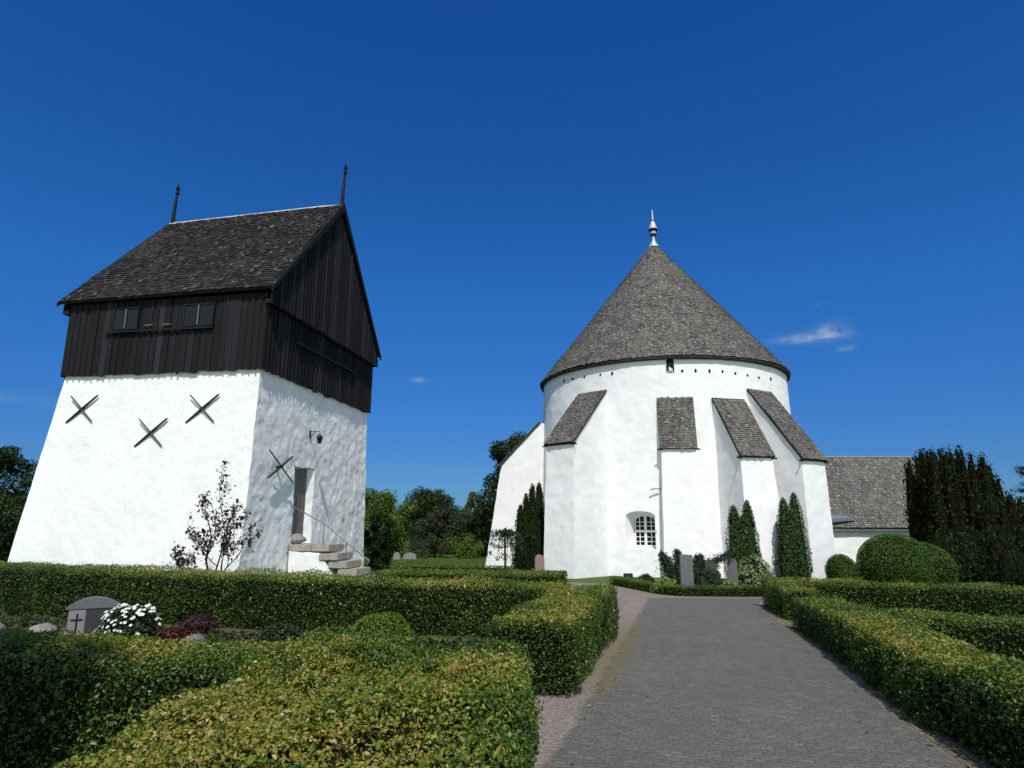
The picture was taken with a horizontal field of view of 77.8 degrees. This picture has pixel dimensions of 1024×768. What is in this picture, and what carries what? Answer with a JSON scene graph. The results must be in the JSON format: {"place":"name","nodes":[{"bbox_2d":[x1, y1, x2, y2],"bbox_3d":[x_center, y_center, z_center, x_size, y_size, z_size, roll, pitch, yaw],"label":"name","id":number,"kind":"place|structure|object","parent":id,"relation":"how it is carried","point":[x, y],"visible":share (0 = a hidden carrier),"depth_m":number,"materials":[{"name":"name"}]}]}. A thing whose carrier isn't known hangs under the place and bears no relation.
{"place":"outdoors","nodes":[
{"label":"outdoors","id":0,"kind":"place"},
{"bbox_2d":[0,612,537,695],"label":"grave plot soil","id":1,"kind":"structure","parent":0,"point":[252,631],"depth_m":11.01,"materials":[{"name":"brown soil"}]},
{"bbox_2d":[0,623,6,630],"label":"field stone","id":2,"kind":"object","parent":1,"relation":"on","point":[3,626],"visible":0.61,"depth_m":10.80,"materials":[{"name":"grey stone"}]},
{"bbox_2d":[28,623,57,633],"bbox_3d":[-7.899,4.168,10.663,0.453,0.263,0.370,0,-12,0],"label":"field stone","id":3,"kind":"object","parent":1,"relation":"on","point":[42,627],"visible":0.46,"depth_m":10.59,"materials":[{"name":"grey stone"}]},
{"bbox_2d":[61,596,120,634],"bbox_3d":[-7.212,4.006,10.904,0.868,0.659,0.272,6,-13,-25],"label":"gravestone","id":4,"kind":"object","parent":1,"relation":"on","point":[85,613],"visible":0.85,"depth_m":10.80,"materials":[{"name":"grey stone"}]},
{"bbox_2d":[94,603,163,639],"bbox_3d":[-6.252,3.922,10.386,1.039,0.685,0.827,0,-12,0],"label":"daisy bush","id":5,"kind":"object","parent":1,"relation":"on","point":[135,620],"visible":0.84,"depth_m":10.19,"materials":[{"name":"white plant"}]},
{"bbox_2d":[0,626,348,767],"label":"clipped hedge","id":6,"kind":"object","parent":1,"relation":"on","point":[67,696],"visible":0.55,"depth_m":4.47,"materials":[{"name":"green plant"}]},
{"bbox_2d":[154,625,197,642],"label":"red shrub","id":7,"kind":"object","parent":1,"relation":"on","point":[171,632],"visible":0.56,"depth_m":10.09,"materials":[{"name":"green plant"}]},
{"bbox_2d":[180,634,205,644],"bbox_3d":[-4.921,3.970,9.784,0.351,0.201,0.317,11,-16,-41],"label":"flat stone","id":8,"kind":"object","parent":1,"relation":"on","point":[200,637],"visible":0.41,"depth_m":9.73,"materials":[{"name":"grey stone"}]},
{"bbox_2d":[179,613,221,633],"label":"heather shrub","id":9,"kind":"object","parent":1,"relation":"on","point":[200,624],"visible":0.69,"depth_m":10.98,"materials":[{"name":"purple plant"}]},
{"bbox_2d":[0,610,486,655],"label":"ground cover","id":10,"kind":"object","parent":1,"relation":"on","point":[11,616],"visible":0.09,"depth_m":10.67,"materials":[{"name":"green plant"}]},
{"bbox_2d":[250,620,304,654],"bbox_3d":[-3.405,3.725,9.224,0.794,0.541,0.734,0,-12,0],"label":"mound bush","id":11,"kind":"object","parent":1,"relation":"on","point":[283,632],"visible":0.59,"depth_m":9.11,"materials":[{"name":"green plant"}]},
{"bbox_2d":[349,612,414,647],"bbox_3d":[-1.877,3.636,8.925,1.034,0.811,1.046,0,-12,0],"label":"round bush","id":12,"kind":"object","parent":1,"relation":"on","point":[385,622],"visible":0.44,"depth_m":8.78,"materials":[{"name":"green plant"}]},
{"bbox_2d":[0,0,1023,511],"label":"sky","id":13,"kind":"structure","parent":0,"point":[844,179],"materials":[{"name":"blue"}]},
{"bbox_2d":[2,532,1023,767],"bbox_3d":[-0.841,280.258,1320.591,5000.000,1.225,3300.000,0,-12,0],"label":"ground","id":14,"kind":"structure","parent":0,"point":[602,580],"depth_m":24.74,"materials":[{"name":"green plant"}]},
{"bbox_2d":[0,486,28,561],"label":"pine tree","id":15,"kind":"object","parent":14,"relation":"on","point":[9,513],"visible":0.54,"depth_m":33.00,"materials":[{"name":"green plant"}]},
{"bbox_2d":[0,445,37,551],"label":"pine tree","id":16,"kind":"object","parent":14,"relation":"on","point":[9,460],"visible":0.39,"depth_m":40.87,"materials":[{"name":"green plant"}]},
{"bbox_2d":[19,461,38,521],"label":"pine tree","id":17,"kind":"object","parent":14,"relation":"on","point":[30,478],"visible":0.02,"depth_m":40.44,"materials":[{"name":"green plant"}]},
{"bbox_2d":[7,164,380,574],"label":"bell tower","id":18,"kind":"structure","parent":14,"relation":"on","point":[197,352],"depth_m":21.39,"materials":[{"name":"paint"}]},
{"bbox_2d":[111,307,141,330],"bbox_3d":[-13.214,-2.223,21.737,1.000,0.790,0.133,-2,-12,10],"label":"belfry window","id":19,"kind":"structure","parent":18,"relation":"in","point":[128,318],"depth_m":21.69,"materials":[{"name":"blue wood"}]},
{"bbox_2d":[181,302,216,326],"bbox_3d":[-10.500,-2.312,21.276,1.150,0.790,0.133,-2,-12,10],"label":"belfry window","id":20,"kind":"structure","parent":18,"relation":"in","point":[197,314],"depth_m":21.23,"materials":[{"name":"blue wood"}]},
{"bbox_2d":[291,468,306,534],"bbox_3d":[-7.829,4.419,22.895,0.096,2.680,1.248,-2,-12,10],"label":"door","id":21,"kind":"structure","parent":18,"relation":"in","point":[300,479],"depth_m":23.11,"materials":[{"name":"grey wood"}]},
{"bbox_2d":[309,430,322,443],"bbox_3d":[-7.284,1.984,23.624,0.562,0.510,0.265,-2,-12,10],"label":"wall lantern","id":22,"kind":"object","parent":18,"relation":"attached to","point":[319,437],"depth_m":23.55,"materials":[{"name":"black metal"}]},
{"bbox_2d":[169,458,263,574],"bbox_3d":[-7.849,3.824,16.772,2.366,3.860,1.850,-10,-16,41],"label":"copper tree","id":23,"kind":"object","parent":14,"relation":"on","point":[226,543],"visible":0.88,"depth_m":16.78,"materials":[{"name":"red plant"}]},
{"bbox_2d":[0,558,564,637],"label":"clipped hedge","id":24,"kind":"object","parent":14,"relation":"on","point":[254,599],"visible":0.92,"depth_m":11.61,"materials":[{"name":"green plant"}]},
{"bbox_2d":[51,620,543,767],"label":"clipped hedge","id":25,"kind":"object","parent":14,"relation":"on","point":[379,701],"visible":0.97,"depth_m":3.30,"materials":[{"name":"green plant"}]},
{"bbox_2d":[288,543,377,580],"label":"stone steps","id":26,"kind":"structure","parent":14,"relation":"on","point":[316,556],"depth_m":21.59,"materials":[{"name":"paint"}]},
{"bbox_2d":[291,533,306,543],"bbox_3d":[-7.527,5.463,22.234,0.656,0.429,0.454,0,-12,0],"label":"boulder","id":27,"kind":"object","parent":26,"relation":"on","point":[296,538],"visible":0.69,"depth_m":22.10,"materials":[{"name":"stone"}]},
{"bbox_2d":[291,507,369,560],"bbox_3d":[-6.235,5.111,21.679,2.983,1.806,0.042,-2,-12,10],"label":"handrail","id":28,"kind":"object","parent":26,"relation":"on","point":[333,531],"visible":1,"depth_m":21.66,"materials":[{"name":"grey metal"}]},
{"bbox_2d":[364,514,397,571],"bbox_3d":[-6.307,7.668,30.076,1.832,2.992,1.652,0,-12,0],"label":"background tree","id":29,"kind":"object","parent":14,"relation":"on","point":[377,561],"visible":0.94,"depth_m":29.90,"materials":[{"name":"green plant"}]},
{"bbox_2d":[363,487,418,556],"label":"background tree","id":30,"kind":"object","parent":14,"relation":"on","point":[382,504],"visible":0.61,"depth_m":46.12,"materials":[{"name":"green plant"}]},
{"bbox_2d":[393,552,399,559],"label":"gravestone","id":31,"kind":"object","parent":14,"relation":"on","point":[396,555],"visible":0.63,"depth_m":42.44,"materials":[{"name":"stone"}]},
{"bbox_2d":[403,552,415,559],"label":"gravestone","id":32,"kind":"object","parent":14,"relation":"on","point":[410,555],"visible":0.68,"depth_m":42.92,"materials":[{"name":"stone"}]},
{"bbox_2d":[406,534,451,558],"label":"bush","id":33,"kind":"object","parent":14,"relation":"on","point":[425,545],"visible":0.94,"depth_m":45.02,"materials":[{"name":"green plant"}]},
{"bbox_2d":[395,486,463,546],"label":"background tree","id":34,"kind":"object","parent":14,"relation":"on","point":[427,500],"visible":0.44,"depth_m":57.79,"materials":[{"name":"green plant"}]},
{"bbox_2d":[414,504,469,553],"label":"background tree","id":35,"kind":"object","parent":14,"relation":"on","point":[442,515],"visible":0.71,"depth_m":49.77,"materials":[{"name":"green plant"}]},
{"bbox_2d":[396,563,519,571],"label":"box hedge","id":36,"kind":"object","parent":14,"relation":"on","point":[431,566],"visible":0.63,"depth_m":28.88,"materials":[{"name":"green plant"}]},
{"bbox_2d":[445,532,484,558],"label":"background tree","id":37,"kind":"object","parent":14,"relation":"on","point":[460,549],"visible":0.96,"depth_m":44.35,"materials":[{"name":"green plant"}]},
{"bbox_2d":[375,566,567,584],"bbox_3d":[-1.443,6.839,22.535,6.814,0.586,2.293,-1,-12,6],"label":"box hedge","id":38,"kind":"object","parent":14,"relation":"on","point":[535,575],"visible":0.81,"depth_m":21.96,"materials":[{"name":"green plant"}]},
{"bbox_2d":[455,506,489,555],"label":"background tree","id":39,"kind":"object","parent":14,"relation":"on","point":[473,523],"visible":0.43,"depth_m":48.21,"materials":[{"name":"green plant"}]},
{"bbox_2d":[461,491,484,537],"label":"background tree","id":40,"kind":"object","parent":14,"relation":"on","point":[470,505],"visible":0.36,"depth_m":62.78,"materials":[{"name":"green plant"}]},
{"bbox_2d":[474,431,526,546],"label":"background tree","id":41,"kind":"object","parent":14,"relation":"on","point":[500,449],"visible":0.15,"depth_m":45.74,"materials":[{"name":"green plant"}]},
{"bbox_2d":[484,527,524,569],"bbox_3d":[-0.269,6.410,23.789,1.510,2.086,1.662,0,-12,0],"label":"weeping tree","id":42,"kind":"object","parent":14,"relation":"on","point":[504,533],"visible":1,"depth_m":23.68,"materials":[{"name":"green plant"}]},
{"bbox_2d":[11,496,1023,530],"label":"wood","id":43,"kind":"object","parent":14,"relation":"on","point":[461,506],"depth_m":111.59,"materials":[{"name":"green plant"}]},
{"bbox_2d":[511,481,544,571],"bbox_3d":[0.831,6.531,28.732,1.856,4.342,1.409,0,-12,0],"label":"irish yew","id":44,"kind":"object","parent":14,"relation":"on","point":[529,519],"visible":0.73,"depth_m":28.45,"materials":[{"name":"green plant"}]},
{"bbox_2d":[534,554,544,569],"bbox_3d":[1.029,6.944,23.780,0.490,1.050,0.540,1,-12,-6],"label":"gravestone","id":45,"kind":"object","parent":14,"relation":"on","point":[539,562],"visible":0.59,"depth_m":23.70,"materials":[{"name":"stone"}]},
{"bbox_2d":[479,580,622,697],"bbox_3d":[0.771,3.469,9.081,1.233,1.048,4.838,-3,-12,15],"label":"clipped hedge","id":46,"kind":"object","parent":14,"relation":"on","point":[569,633],"visible":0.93,"depth_m":7.28,"materials":[{"name":"green plant"}]},
{"bbox_2d":[623,573,632,577],"bbox_3d":[3.979,6.714,21.689,0.280,0.450,0.190,1,-12,-6],"label":"flood lamp","id":47,"kind":"object","parent":14,"relation":"on","point":[629,574],"visible":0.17,"depth_m":21.64,"materials":[{"name":"black metal"}]},
{"bbox_2d":[485,210,914,580],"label":"round church","id":48,"kind":"structure","parent":14,"relation":"on","point":[669,424],"depth_m":27.35,"materials":[{"name":"paint"}]},
{"bbox_2d":[634,515,655,546],"bbox_3d":[5.689,6.210,26.980,0.980,1.396,0.090,-5,-13,22],"label":"window","id":49,"kind":"structure","parent":48,"relation":"in","point":[644,525],"depth_m":26.97,"materials":[{"name":"white paint"}]},
{"bbox_2d":[759,572,821,619],"bbox_3d":[6.205,4.774,14.216,0.956,0.856,2.865,-2,-12,11],"label":"clipped hedge","id":50,"kind":"object","parent":14,"relation":"on","point":[780,592],"visible":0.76,"depth_m":13.75,"materials":[{"name":"green plant"}]},
{"bbox_2d":[856,533,936,585],"bbox_3d":[13.726,6.399,22.778,2.605,2.026,2.502,0,-12,0],"label":"dome bush","id":51,"kind":"object","parent":14,"relation":"on","point":[889,557],"visible":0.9,"depth_m":22.04,"materials":[{"name":"green plant"}]},
{"bbox_2d":[788,574,1023,618],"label":"clipped hedge","id":52,"kind":"object","parent":14,"relation":"on","point":[982,601],"visible":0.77,"depth_m":13.98,"materials":[{"name":"green plant"}]},
{"bbox_2d":[790,592,1023,767],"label":"clipped hedge","id":53,"kind":"object","parent":14,"relation":"on","point":[971,697],"visible":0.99,"depth_m":5.89,"materials":[{"name":"green plant"}]},
{"bbox_2d":[848,603,1023,662],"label":"clipped hedge","id":54,"kind":"object","parent":14,"relation":"on","point":[1006,637],"visible":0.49,"depth_m":8.88,"materials":[{"name":"green plant"}]},
{"bbox_2d":[919,541,958,585],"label":"dome bush","id":55,"kind":"object","parent":14,"relation":"on","point":[945,567],"visible":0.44,"depth_m":22.05,"materials":[{"name":"green plant"}]},
{"bbox_2d":[900,444,1006,542],"bbox_3d":[20.375,5.754,28.977,4.242,6.162,3.493,0,-12,0],"label":"dark yew","id":56,"kind":"object","parent":14,"relation":"on","point":[945,493],"visible":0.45,"depth_m":28.27,"materials":[{"name":"green plant"}]},
{"bbox_2d":[923,521,1023,582],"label":"dark yew","id":57,"kind":"object","parent":14,"relation":"on","point":[971,551],"visible":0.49,"depth_m":24.04,"materials":[{"name":"green plant"}]},
{"bbox_2d":[973,489,1023,536],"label":"dark yew","id":58,"kind":"object","parent":14,"relation":"on","point":[1011,513],"visible":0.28,"depth_m":27.03,"materials":[{"name":"green plant"}]},
{"bbox_2d":[988,545,1023,586],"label":"dark yew","id":59,"kind":"object","parent":14,"relation":"on","point":[1010,568],"visible":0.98,"depth_m":21.39,"materials":[{"name":"green plant"}]},
{"bbox_2d":[1009,443,1023,492],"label":"pine tree","id":60,"kind":"object","parent":14,"relation":"on","point":[1021,468],"visible":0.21,"depth_m":30.95,"materials":[{"name":"green plant"}]},
{"bbox_2d":[530,598,965,767],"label":"path","id":61,"kind":"structure","parent":0,"point":[690,694],"depth_m":6.43,"materials":[{"name":"stone"}]},
{"bbox_2d":[570,606,970,765],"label":"dead leaves","id":62,"kind":"object","parent":61,"relation":"on","point":[969,764],"visible":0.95,"depth_m":6.87,"materials":[{"name":"brown plant"}]},
{"bbox_2d":[534,582,995,767],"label":"gravel verge","id":63,"kind":"structure","parent":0,"point":[625,595],"depth_m":15.48,"materials":[{"name":"grey gravel"}]},
{"bbox_2d":[758,607,992,767],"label":"mossy kerb strip","id":64,"kind":"object","parent":63,"relation":"on","point":[958,752],"visible":0.74,"depth_m":5.76,"materials":[{"name":"stone"}]},
{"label":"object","id":65,"kind":"structure","parent":0,"visible":0},
{"bbox_2d":[637,573,654,581],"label":"shrub","id":66,"kind":"object","parent":65,"relation":"on","point":[645,577],"visible":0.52,"depth_m":21.38,"materials":[{"name":"green plant"}]},
{"bbox_2d":[649,577,679,592],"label":"hosta","id":67,"kind":"object","parent":65,"relation":"on","point":[667,580],"visible":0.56,"depth_m":18.80,"materials":[{"name":"green plant"}]},
{"bbox_2d":[607,575,765,596],"bbox_3d":[4.769,6.190,19.408,2.182,0.555,5.930,11,-16,-41],"label":"box hedge","id":68,"kind":"object","parent":65,"relation":"on","point":[751,590],"visible":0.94,"depth_m":18.02,"materials":[{"name":"green plant"}]},
{"bbox_2d":[679,555,693,588],"bbox_3d":[5.103,5.628,18.541,0.503,1.220,0.360,0,-12,3],"label":"gravestone","id":69,"kind":"object","parent":65,"relation":"on","point":[686,575],"visible":0.62,"depth_m":18.50,"materials":[{"name":"grey stone"}]},
{"bbox_2d":[655,548,734,584],"bbox_3d":[5.573,5.991,19.565,2.147,1.814,1.676,7,-14,-28],"label":"juniper","id":70,"kind":"object","parent":65,"relation":"on","point":[669,569],"visible":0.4,"depth_m":19.50,"materials":[{"name":"green plant"}]},
{"bbox_2d":[693,564,722,588],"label":"juniper","id":71,"kind":"object","parent":65,"relation":"on","point":[703,576],"visible":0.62,"depth_m":18.71,"materials":[{"name":"green plant"}]},
{"bbox_2d":[702,559,717,574],"bbox_3d":[5.933,5.803,18.965,0.420,1.080,0.200,3,-12,-14],"label":"gravestone","id":72,"kind":"object","parent":65,"relation":"on","point":[707,564],"visible":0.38,"depth_m":18.95,"materials":[{"name":"stone"}]},
{"bbox_2d":[717,579,738,588],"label":"hosta","id":73,"kind":"object","parent":65,"relation":"on","point":[726,583],"visible":0.28,"depth_m":18.47,"materials":[{"name":"green plant"}]},
{"bbox_2d":[727,558,738,584],"bbox_3d":[6.832,5.955,19.598,0.300,1.080,0.220,-4,-13,20],"label":"gravestone","id":74,"kind":"object","parent":65,"relation":"on","point":[732,568],"visible":0.66,"depth_m":19.54,"materials":[{"name":"grey stone"}]},
{"bbox_2d":[723,499,761,578],"bbox_3d":[8.552,5.878,23.457,1.482,3.221,1.098,0,-12,0],"label":"thuja","id":75,"kind":"object","parent":65,"relation":"on","point":[742,542],"visible":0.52,"depth_m":23.38,"materials":[{"name":"green plant"}]},
{"bbox_2d":[738,553,774,587],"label":"variegated shrub","id":76,"kind":"object","parent":65,"relation":"on","point":[753,569],"visible":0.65,"depth_m":19.56,"materials":[{"name":"green plant"}]},
{"bbox_2d":[774,491,813,581],"bbox_3d":[10.559,5.826,23.888,1.443,3.533,1.160,0,-12,0],"label":"thuja","id":77,"kind":"object","parent":65,"relation":"on","point":[792,554],"visible":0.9,"depth_m":23.69,"materials":[{"name":"green plant"}]},
{"bbox_2d":[824,554,859,583],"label":"dome bush","id":78,"kind":"object","parent":65,"relation":"on","point":[840,565],"visible":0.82,"depth_m":22.78,"materials":[{"name":"green plant"}]}
]}

